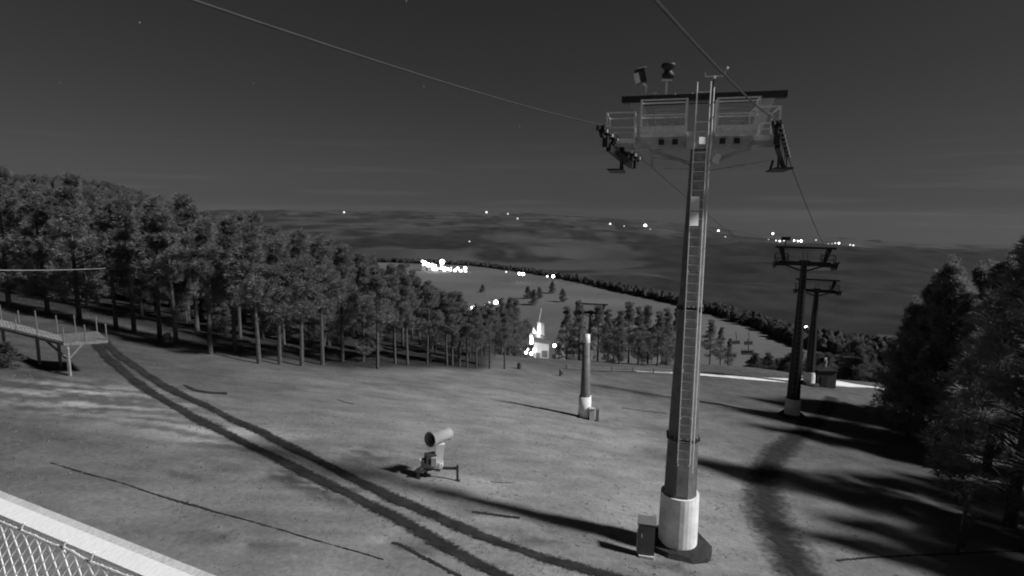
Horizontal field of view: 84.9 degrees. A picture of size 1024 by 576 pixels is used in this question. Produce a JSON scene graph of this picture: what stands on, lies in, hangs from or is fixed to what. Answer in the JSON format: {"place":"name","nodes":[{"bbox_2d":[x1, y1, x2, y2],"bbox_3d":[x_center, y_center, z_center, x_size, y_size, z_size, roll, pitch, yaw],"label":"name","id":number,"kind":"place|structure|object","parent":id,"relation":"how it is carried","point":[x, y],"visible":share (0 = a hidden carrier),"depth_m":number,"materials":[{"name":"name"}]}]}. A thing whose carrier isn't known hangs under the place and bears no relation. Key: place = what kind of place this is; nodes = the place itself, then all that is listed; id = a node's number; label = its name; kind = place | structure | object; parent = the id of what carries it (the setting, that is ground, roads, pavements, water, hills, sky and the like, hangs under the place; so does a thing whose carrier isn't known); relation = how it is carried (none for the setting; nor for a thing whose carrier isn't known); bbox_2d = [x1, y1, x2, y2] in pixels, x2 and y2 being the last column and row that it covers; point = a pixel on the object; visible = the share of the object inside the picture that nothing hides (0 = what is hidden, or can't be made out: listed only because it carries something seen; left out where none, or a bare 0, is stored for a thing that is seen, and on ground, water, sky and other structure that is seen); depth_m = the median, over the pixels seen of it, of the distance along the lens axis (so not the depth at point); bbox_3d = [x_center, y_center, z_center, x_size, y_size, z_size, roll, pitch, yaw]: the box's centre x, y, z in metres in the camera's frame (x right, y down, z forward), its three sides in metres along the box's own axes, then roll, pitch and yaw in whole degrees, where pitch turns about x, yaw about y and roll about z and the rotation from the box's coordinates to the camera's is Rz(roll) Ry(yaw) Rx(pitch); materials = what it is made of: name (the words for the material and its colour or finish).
{"place":"outdoors","nodes":[
{"label":"outdoors","id":0,"kind":"place"},
{"bbox_2d":[0,210,1023,575],"bbox_3d":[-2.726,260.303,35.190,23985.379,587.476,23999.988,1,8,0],"label":"ground","id":1,"kind":"structure","parent":0,"point":[880,282],"depth_m":29.97,"materials":[{"name":"plant"}]},
{"bbox_2d":[0,341,27,368],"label":"shrub","id":2,"kind":"object","parent":1,"relation":"on","point":[7,347],"visible":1,"depth_m":28.24,"materials":[{"name":"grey plant"}]},
{"bbox_2d":[0,164,40,306],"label":"pine tree","id":3,"kind":"object","parent":1,"relation":"on","point":[5,189],"visible":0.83,"depth_m":46.84,"materials":[{"name":"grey plant"}]},
{"bbox_2d":[0,191,40,290],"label":"pine tree","id":4,"kind":"object","parent":1,"relation":"on","point":[9,231],"visible":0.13,"depth_m":58.31,"materials":[{"name":"grey plant"}]},
{"bbox_2d":[5,181,76,313],"bbox_3d":[-39.386,-3.209,46.751,4.373,11.632,4.496,7,10,39],"label":"pine tree","id":5,"kind":"object","parent":1,"relation":"on","point":[29,195],"visible":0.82,"depth_m":46.12,"materials":[{"name":"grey plant"}]},
{"bbox_2d":[36,187,64,251],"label":"pine tree","id":6,"kind":"object","parent":1,"relation":"on","point":[48,194],"visible":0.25,"depth_m":68.66,"materials":[{"name":"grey plant"}]},
{"bbox_2d":[0,305,107,375],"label":"wooden ramp","id":7,"kind":"structure","parent":1,"relation":"on","point":[63,339],"depth_m":29.80,"materials":[{"name":"wood"}]},
{"bbox_2d":[35,170,109,320],"bbox_3d":[-35.737,-3.191,45.682,4.733,12.745,4.930,-3,9,-27],"label":"pine tree","id":8,"kind":"object","parent":1,"relation":"on","point":[69,211],"visible":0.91,"depth_m":45.07,"materials":[{"name":"grey plant"}]},
{"bbox_2d":[55,192,106,305],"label":"pine tree","id":9,"kind":"object","parent":1,"relation":"on","point":[66,255],"visible":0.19,"depth_m":54.03,"materials":[{"name":"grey plant"}]},
{"bbox_2d":[70,185,106,303],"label":"pine tree","id":10,"kind":"object","parent":1,"relation":"on","point":[90,196],"visible":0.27,"depth_m":56.23,"materials":[{"name":"grey plant"}]},
{"bbox_2d":[77,199,133,329],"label":"pine tree","id":11,"kind":"object","parent":1,"relation":"on","point":[104,218],"visible":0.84,"depth_m":43.24,"materials":[{"name":"grey plant"}]},
{"bbox_2d":[2,174,222,270],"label":"woodland","id":12,"kind":"object","parent":1,"relation":"on","point":[109,190],"visible":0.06,"depth_m":356.31,"materials":[{"name":"plant"}]},
{"bbox_2d":[100,192,146,331],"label":"pine tree","id":13,"kind":"object","parent":1,"relation":"on","point":[124,215],"visible":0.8,"depth_m":43.60,"materials":[{"name":"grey plant"}]},
{"bbox_2d":[113,209,160,317],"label":"pine tree","id":14,"kind":"object","parent":1,"relation":"on","point":[138,291],"visible":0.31,"depth_m":51.50,"materials":[{"name":"grey plant"}]},
{"bbox_2d":[127,212,168,313],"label":"pine tree","id":15,"kind":"object","parent":1,"relation":"on","point":[153,292],"visible":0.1,"depth_m":55.50,"materials":[{"name":"grey plant"}]},
{"bbox_2d":[127,194,184,340],"bbox_3d":[-27.076,-1.369,42.682,4.071,11.744,4.021,-5,9,-42],"label":"pine tree","id":16,"kind":"object","parent":1,"relation":"on","point":[149,218],"visible":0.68,"depth_m":41.94,"materials":[{"name":"grey plant"}]},
{"bbox_2d":[140,209,196,343],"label":"pine tree","id":17,"kind":"object","parent":1,"relation":"on","point":[166,229],"visible":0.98,"depth_m":41.66,"materials":[{"name":"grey plant"}]},
{"bbox_2d":[170,277,199,322],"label":"young pine","id":18,"kind":"object","parent":1,"relation":"on","point":[180,298],"visible":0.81,"depth_m":53.28,"materials":[{"name":"grey plant"}]},
{"bbox_2d":[154,192,218,330],"bbox_3d":[-28.230,-2.070,49.696,4.564,12.927,5.044,5,9,31],"label":"pine tree","id":19,"kind":"object","parent":1,"relation":"on","point":[186,210],"visible":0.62,"depth_m":48.84,"materials":[{"name":"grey plant"}]},
{"bbox_2d":[184,215,229,354],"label":"pine tree","id":20,"kind":"object","parent":1,"relation":"on","point":[203,240],"visible":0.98,"depth_m":39.55,"materials":[{"name":"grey plant"}]},
{"bbox_2d":[50,462,383,559],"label":"drainage rut","id":21,"kind":"structure","parent":1,"relation":"on","point":[202,507],"depth_m":16.69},
{"bbox_2d":[204,283,230,328],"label":"young pine","id":22,"kind":"object","parent":1,"relation":"on","point":[218,310],"visible":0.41,"depth_m":51.01,"materials":[{"name":"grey plant"}]},
{"bbox_2d":[214,303,231,336],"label":"young pine","id":23,"kind":"object","parent":1,"relation":"on","point":[225,309],"visible":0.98,"depth_m":49.09,"materials":[{"name":"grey plant"}]},
{"bbox_2d":[211,214,252,352],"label":"pine tree","id":24,"kind":"object","parent":1,"relation":"on","point":[226,239],"visible":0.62,"depth_m":41.48,"materials":[{"name":"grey plant"}]},
{"bbox_2d":[213,222,257,338],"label":"pine tree","id":25,"kind":"object","parent":1,"relation":"on","point":[239,238],"visible":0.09,"depth_m":49.75,"materials":[{"name":"grey plant"}]},
{"bbox_2d":[224,219,281,363],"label":"pine tree","id":26,"kind":"object","parent":1,"relation":"on","point":[244,268],"visible":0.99,"depth_m":38.83,"materials":[{"name":"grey plant"}]},
{"bbox_2d":[243,209,269,332],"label":"pine tree","id":27,"kind":"object","parent":1,"relation":"on","point":[255,216],"visible":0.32,"depth_m":54.16,"materials":[{"name":"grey plant"}]},
{"bbox_2d":[250,302,274,337],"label":"young pine","id":28,"kind":"object","parent":1,"relation":"on","point":[263,316],"visible":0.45,"depth_m":52.29,"materials":[{"name":"grey plant"}]},
{"bbox_2d":[247,235,305,351],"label":"pine tree","id":29,"kind":"object","parent":1,"relation":"on","point":[293,319],"visible":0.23,"depth_m":45.81,"materials":[{"name":"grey plant"}]},
{"bbox_2d":[261,236,298,364],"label":"pine tree","id":30,"kind":"object","parent":1,"relation":"on","point":[276,257],"visible":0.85,"depth_m":40.15,"materials":[{"name":"grey plant"}]},
{"bbox_2d":[91,343,513,575],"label":"wheel track","id":31,"kind":"structure","parent":1,"relation":"on","point":[443,544],"depth_m":19.95,"materials":[{"name":"soil"}]},
{"bbox_2d":[280,227,324,365],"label":"pine tree","id":32,"kind":"object","parent":1,"relation":"on","point":[298,256],"visible":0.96,"depth_m":40.90,"materials":[{"name":"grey plant"}]},
{"bbox_2d":[296,304,319,345],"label":"young pine","id":33,"kind":"object","parent":1,"relation":"on","point":[308,327],"visible":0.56,"depth_m":52.11,"materials":[{"name":"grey plant"}]},
{"bbox_2d":[297,233,345,364],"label":"pine tree","id":34,"kind":"object","parent":1,"relation":"on","point":[319,248],"visible":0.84,"depth_m":42.60,"materials":[{"name":"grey plant"}]},
{"bbox_2d":[311,294,336,345],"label":"young pine","id":35,"kind":"object","parent":1,"relation":"on","point":[324,328],"visible":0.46,"depth_m":53.71,"materials":[{"name":"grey plant"}]},
{"bbox_2d":[309,238,347,345],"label":"pine tree","id":36,"kind":"object","parent":1,"relation":"on","point":[330,254],"visible":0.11,"depth_m":53.32,"materials":[{"name":"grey plant"}]},
{"bbox_2d":[324,296,355,345],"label":"young pine","id":37,"kind":"object","parent":1,"relation":"on","point":[346,335],"visible":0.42,"depth_m":51.11,"materials":[{"name":"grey plant"}]},
{"bbox_2d":[322,242,359,361],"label":"pine tree","id":38,"kind":"object","parent":1,"relation":"on","point":[341,263],"visible":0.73,"depth_m":45.51,"materials":[{"name":"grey plant"}]},
{"bbox_2d":[102,339,627,575],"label":"wheel track","id":39,"kind":"structure","parent":1,"relation":"on","point":[393,497],"depth_m":19.72,"materials":[{"name":"soil"}]},
{"bbox_2d":[349,262,384,361],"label":"pine tree","id":40,"kind":"object","parent":1,"relation":"on","point":[361,279],"visible":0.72,"depth_m":47.46,"materials":[{"name":"grey plant"}]},
{"bbox_2d":[359,264,395,368],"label":"pine tree","id":41,"kind":"object","parent":1,"relation":"on","point":[376,282],"visible":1,"depth_m":44.71,"materials":[{"name":"grey plant"}]},
{"bbox_2d":[377,262,399,355],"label":"pine tree","id":42,"kind":"object","parent":1,"relation":"on","point":[391,268],"visible":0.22,"depth_m":52.82,"materials":[{"name":"grey plant"}]},
{"bbox_2d":[378,274,409,363],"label":"pine tree","id":43,"kind":"object","parent":1,"relation":"on","point":[393,283],"visible":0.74,"depth_m":48.73,"materials":[{"name":"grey plant"}]},
{"bbox_2d":[395,262,415,345],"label":"pine tree","id":44,"kind":"object","parent":1,"relation":"on","point":[402,266],"visible":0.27,"depth_m":61.21,"materials":[{"name":"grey plant"}]},
{"bbox_2d":[392,273,420,364],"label":"pine tree","id":45,"kind":"object","parent":1,"relation":"on","point":[404,287],"visible":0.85,"depth_m":49.61,"materials":[{"name":"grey plant"}]},
{"bbox_2d":[408,276,422,344],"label":"pine tree","id":46,"kind":"object","parent":1,"relation":"on","point":[417,285],"visible":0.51,"depth_m":64.72,"materials":[{"name":"grey plant"}]},
{"bbox_2d":[392,542,461,575],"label":"drainage rut","id":47,"kind":"structure","parent":1,"relation":"on","point":[424,557],"depth_m":15.54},
{"bbox_2d":[413,280,442,361],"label":"pine tree","id":48,"kind":"object","parent":1,"relation":"on","point":[425,288],"visible":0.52,"depth_m":53.13,"materials":[{"name":"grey plant"}]},
{"bbox_2d":[412,290,444,363],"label":"pine tree","id":49,"kind":"object","parent":1,"relation":"on","point":[430,304],"visible":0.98,"depth_m":51.60,"materials":[{"name":"grey plant"}]},
{"bbox_2d":[422,287,444,354],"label":"pine tree","id":50,"kind":"object","parent":1,"relation":"on","point":[435,337],"visible":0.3,"depth_m":59.15,"materials":[{"name":"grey plant"}]},
{"bbox_2d":[414,427,459,481],"bbox_3d":[-2.886,6.479,22.005,1.733,2.155,1.474,1,8,0],"label":"snow gun","id":51,"kind":"object","parent":1,"relation":"on","point":[431,461],"visible":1,"depth_m":21.63,"materials":[{"name":"metal"}]},
{"bbox_2d":[433,290,459,365],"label":"pine tree","id":52,"kind":"object","parent":1,"relation":"on","point":[444,301],"visible":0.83,"depth_m":52.58,"materials":[{"name":"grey plant"}]},
{"bbox_2d":[439,290,465,365],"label":"pine tree","id":53,"kind":"object","parent":1,"relation":"on","point":[452,298],"visible":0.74,"depth_m":53.16,"materials":[{"name":"grey plant"}]},
{"bbox_2d":[449,302,469,366],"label":"pine tree","id":54,"kind":"object","parent":1,"relation":"on","point":[461,311],"visible":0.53,"depth_m":53.52,"materials":[{"name":"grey plant"}]},
{"bbox_2d":[453,304,478,367],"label":"pine tree","id":55,"kind":"object","parent":1,"relation":"on","point":[469,327],"visible":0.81,"depth_m":53.63,"materials":[{"name":"grey plant"}]},
{"bbox_2d":[467,304,486,368],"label":"pine tree","id":56,"kind":"object","parent":1,"relation":"on","point":[475,318],"visible":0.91,"depth_m":54.00,"materials":[{"name":"grey plant"}]},
{"bbox_2d":[479,303,503,368],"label":"pine tree","id":57,"kind":"object","parent":1,"relation":"on","point":[491,314],"visible":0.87,"depth_m":55.38,"materials":[{"name":"grey plant"}]},
{"bbox_2d":[487,306,503,355],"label":"pine tree","id":58,"kind":"object","parent":1,"relation":"on","point":[497,309],"visible":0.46,"depth_m":67.02,"materials":[{"name":"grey plant"}]},
{"bbox_2d":[495,309,512,368],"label":"pine tree","id":59,"kind":"object","parent":1,"relation":"on","point":[506,327],"visible":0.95,"depth_m":56.79,"materials":[{"name":"grey plant"}]},
{"bbox_2d":[503,296,519,355],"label":"pine tree","id":60,"kind":"object","parent":1,"relation":"on","point":[510,299],"visible":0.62,"depth_m":76.01,"materials":[{"name":"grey plant"}]},
{"bbox_2d":[505,297,525,355],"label":"pine tree","id":61,"kind":"object","parent":1,"relation":"on","point":[516,325],"visible":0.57,"depth_m":85.14,"materials":[{"name":"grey plant"}]},
{"bbox_2d":[517,319,533,357],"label":"tree","id":62,"kind":"object","parent":1,"relation":"on","point":[526,329],"visible":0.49,"depth_m":174.62,"materials":[{"name":"grey plant"}]},
{"bbox_2d":[530,308,549,358],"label":"church","id":63,"kind":"structure","parent":1,"relation":"on","point":[541,343],"depth_m":171.20,"materials":[{"name":"white paint"}]},
{"bbox_2d":[556,305,577,359],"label":"pine tree","id":64,"kind":"object","parent":1,"relation":"on","point":[563,323],"visible":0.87,"depth_m":81.15,"materials":[{"name":"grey plant"}]},
{"bbox_2d":[567,300,587,359],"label":"pine tree","id":65,"kind":"object","parent":1,"relation":"on","point":[579,310],"visible":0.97,"depth_m":77.30,"materials":[{"name":"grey plant"}]},
{"bbox_2d":[577,334,590,419],"bbox_3d":[5.037,6.282,38.312,1.146,6.385,1.146,-4,9,-28],"label":"steel mast","id":66,"kind":"object","parent":1,"relation":"on","point":[584,403],"visible":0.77,"depth_m":38.07,"materials":[{"name":"metal"}]},
{"bbox_2d":[573,303,607,360],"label":"lift tower","id":67,"kind":"structure","parent":1,"relation":"on","point":[591,313],"depth_m":89.28,"materials":[{"name":"metal"}]},
{"bbox_2d":[586,304,612,361],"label":"pine tree","id":68,"kind":"object","parent":1,"relation":"on","point":[597,319],"visible":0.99,"depth_m":75.12,"materials":[{"name":"grey plant"}]},
{"bbox_2d":[599,309,616,361],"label":"pine tree","id":69,"kind":"object","parent":1,"relation":"on","point":[607,318],"visible":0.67,"depth_m":79.28,"materials":[{"name":"grey plant"}]},
{"bbox_2d":[609,310,629,363],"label":"pine tree","id":70,"kind":"object","parent":1,"relation":"on","point":[620,324],"visible":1,"depth_m":74.47,"materials":[{"name":"grey plant"}]},
{"bbox_2d":[566,364,672,372],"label":"rail fence","id":71,"kind":"object","parent":1,"relation":"on","point":[632,370],"visible":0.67,"depth_m":67.66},
{"bbox_2d":[350,257,899,359],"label":"woodland","id":72,"kind":"object","parent":1,"relation":"on","point":[826,341],"visible":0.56,"depth_m":302.95,"materials":[{"name":"plant"}]},
{"bbox_2d":[615,300,640,362],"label":"pine tree","id":73,"kind":"object","parent":1,"relation":"on","point":[630,312],"visible":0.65,"depth_m":80.04,"materials":[{"name":"grey plant"}]},
{"bbox_2d":[628,306,650,364],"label":"pine tree","id":74,"kind":"object","parent":1,"relation":"on","point":[638,321],"visible":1,"depth_m":75.34,"materials":[{"name":"grey plant"}]},
{"bbox_2d":[636,514,655,559],"bbox_3d":[4.272,7.955,17.832,0.580,1.222,0.531,3,8,14],"label":"electric cabinet","id":75,"kind":"object","parent":1,"relation":"on","point":[645,544],"visible":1,"depth_m":17.64,"materials":[{"name":"metal"}]},
{"bbox_2d":[637,305,657,363],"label":"pine tree","id":76,"kind":"object","parent":1,"relation":"on","point":[648,309],"visible":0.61,"depth_m":81.22,"materials":[{"name":"grey plant"}]},
{"bbox_2d":[644,311,669,365],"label":"pine tree","id":77,"kind":"object","parent":1,"relation":"on","point":[660,325],"visible":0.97,"depth_m":75.93,"materials":[{"name":"grey plant"}]},
{"bbox_2d":[656,307,675,365],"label":"pine tree","id":78,"kind":"object","parent":1,"relation":"on","point":[669,318],"visible":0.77,"depth_m":78.13,"materials":[{"name":"grey plant"}]},
{"bbox_2d":[596,62,793,563],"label":"lift tower","id":79,"kind":"structure","parent":1,"relation":"on","point":[678,536],"depth_m":17.23,"materials":[{"name":"metal"}]},
{"bbox_2d":[188,0,805,358],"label":"haul rope","id":80,"kind":"object","parent":79,"relation":"attached to","point":[279,29],"visible":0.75,"depth_m":7.95,"materials":[{"name":"metal"}]},
{"bbox_2d":[652,0,838,364],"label":"haul rope","id":81,"kind":"object","parent":79,"relation":"attached to","point":[674,21],"visible":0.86,"depth_m":6.60,"materials":[{"name":"metal"}]},
{"bbox_2d":[701,319,719,364],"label":"pine tree","id":82,"kind":"object","parent":1,"relation":"on","point":[711,332],"visible":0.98,"depth_m":83.40,"materials":[{"name":"grey plant"}]},
{"bbox_2d":[714,327,728,364],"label":"pine tree","id":83,"kind":"object","parent":1,"relation":"on","point":[720,334],"visible":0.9,"depth_m":89.73,"materials":[{"name":"grey plant"}]},
{"bbox_2d":[772,237,839,420],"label":"lift tower","id":84,"kind":"structure","parent":1,"relation":"on","point":[791,409],"depth_m":48.89,"materials":[{"name":"metal"}]},
{"bbox_2d":[793,278,842,386],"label":"lift tower","id":85,"kind":"structure","parent":1,"relation":"on","point":[809,376],"depth_m":69.99,"materials":[{"name":"metal"}]},
{"bbox_2d":[815,366,838,387],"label":"machine hut","id":86,"kind":"object","parent":1,"relation":"on","point":[826,377],"visible":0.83,"depth_m":70.57,"materials":[{"name":"metal"}]},
{"bbox_2d":[834,337,871,380],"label":"leafy tree","id":87,"kind":"object","parent":1,"relation":"on","point":[855,346],"visible":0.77,"depth_m":117.29,"materials":[{"name":"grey plant"}]},
{"bbox_2d":[843,352,876,381],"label":"leafy tree","id":88,"kind":"object","parent":1,"relation":"on","point":[864,362],"visible":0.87,"depth_m":116.54,"materials":[{"name":"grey plant"}]},
{"bbox_2d":[856,352,889,382],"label":"leafy tree","id":89,"kind":"object","parent":1,"relation":"on","point":[873,355],"visible":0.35,"depth_m":125.39,"materials":[{"name":"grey plant"}]},
{"bbox_2d":[876,348,934,426],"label":"spruce tree","id":90,"kind":"object","parent":1,"relation":"on","point":[881,404],"visible":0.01,"depth_m":53.37,"materials":[{"name":"plant"}]},
{"bbox_2d":[866,294,951,440],"bbox_3d":[33.798,6.879,47.029,6.194,12.830,6.637,7,10,39],"label":"spruce tree","id":91,"kind":"object","parent":1,"relation":"on","point":[913,310],"visible":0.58,"depth_m":46.63,"materials":[{"name":"plant"}]},
{"bbox_2d":[877,268,957,427],"bbox_3d":[39.992,6.142,53.824,8.209,16.173,7.177,2,7,2],"label":"spruce tree","id":92,"kind":"object","parent":1,"relation":"on","point":[926,291],"visible":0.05,"depth_m":53.38,"materials":[{"name":"plant"}]},
{"bbox_2d":[836,550,1023,560],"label":"drainage rut","id":93,"kind":"structure","parent":1,"relation":"on","point":[934,554],"depth_m":21.94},
{"bbox_2d":[881,253,999,448],"bbox_3d":[34.873,5.393,44.896,7.942,16.427,8.484,7,10,41],"label":"spruce tree","id":94,"kind":"object","parent":1,"relation":"on","point":[952,289],"visible":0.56,"depth_m":44.38,"materials":[{"name":"plant"}]},
{"bbox_2d":[908,286,1008,447],"bbox_3d":[35.390,6.686,43.914,7.069,13.927,6.180,5,8,39],"label":"spruce tree","id":95,"kind":"object","parent":1,"relation":"on","point":[965,305],"visible":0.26,"depth_m":43.48,"materials":[{"name":"plant"}]},
{"bbox_2d":[955,494,977,552],"bbox_3d":[18.805,9.703,23.238,1.003,2.678,0.382,-3,9,-25],"label":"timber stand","id":96,"kind":"object","parent":1,"relation":"on","point":[962,527],"visible":0.91,"depth_m":23.09,"materials":[{"name":"grey wood"}]},
{"bbox_2d":[914,233,1023,527],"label":"spruce tree","id":97,"kind":"object","parent":1,"relation":"on","point":[1003,337],"visible":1,"depth_m":27.21,"materials":[{"name":"plant"}]},
{"bbox_2d":[929,254,1023,470],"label":"spruce tree","id":98,"kind":"object","parent":1,"relation":"on","point":[964,330],"visible":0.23,"depth_m":39.23,"materials":[{"name":"plant"}]},
{"bbox_2d":[950,260,1003,375],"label":"spruce tree","id":99,"kind":"object","parent":1,"relation":"on","point":[978,273],"visible":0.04,"depth_m":51.03,"materials":[{"name":"plant"}]},
{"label":"terrace stilts","id":100,"kind":"structure","parent":1,"relation":"on","visible":0},
{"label":"terrace floor","id":101,"kind":"structure","parent":100,"relation":"on","visible":0},
{"bbox_2d":[0,491,214,575],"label":"terrace barrier","id":102,"kind":"object","parent":101,"relation":"on","point":[124,555],"visible":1,"depth_m":2.55,"materials":[{"name":"metal"}]},
{"bbox_2d":[0,0,1023,244],"label":"sky","id":103,"kind":"structure","parent":0,"point":[903,120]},
{"bbox_2d":[637,371,883,388],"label":"gravel road","id":104,"kind":"structure","parent":0,"point":[841,383],"depth_m":72.11,"materials":[{"name":"gravel"}]},
{"bbox_2d":[744,396,837,575],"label":"dirt path","id":105,"kind":"structure","parent":0,"point":[791,556],"depth_m":25.16,"materials":[{"name":"soil"}]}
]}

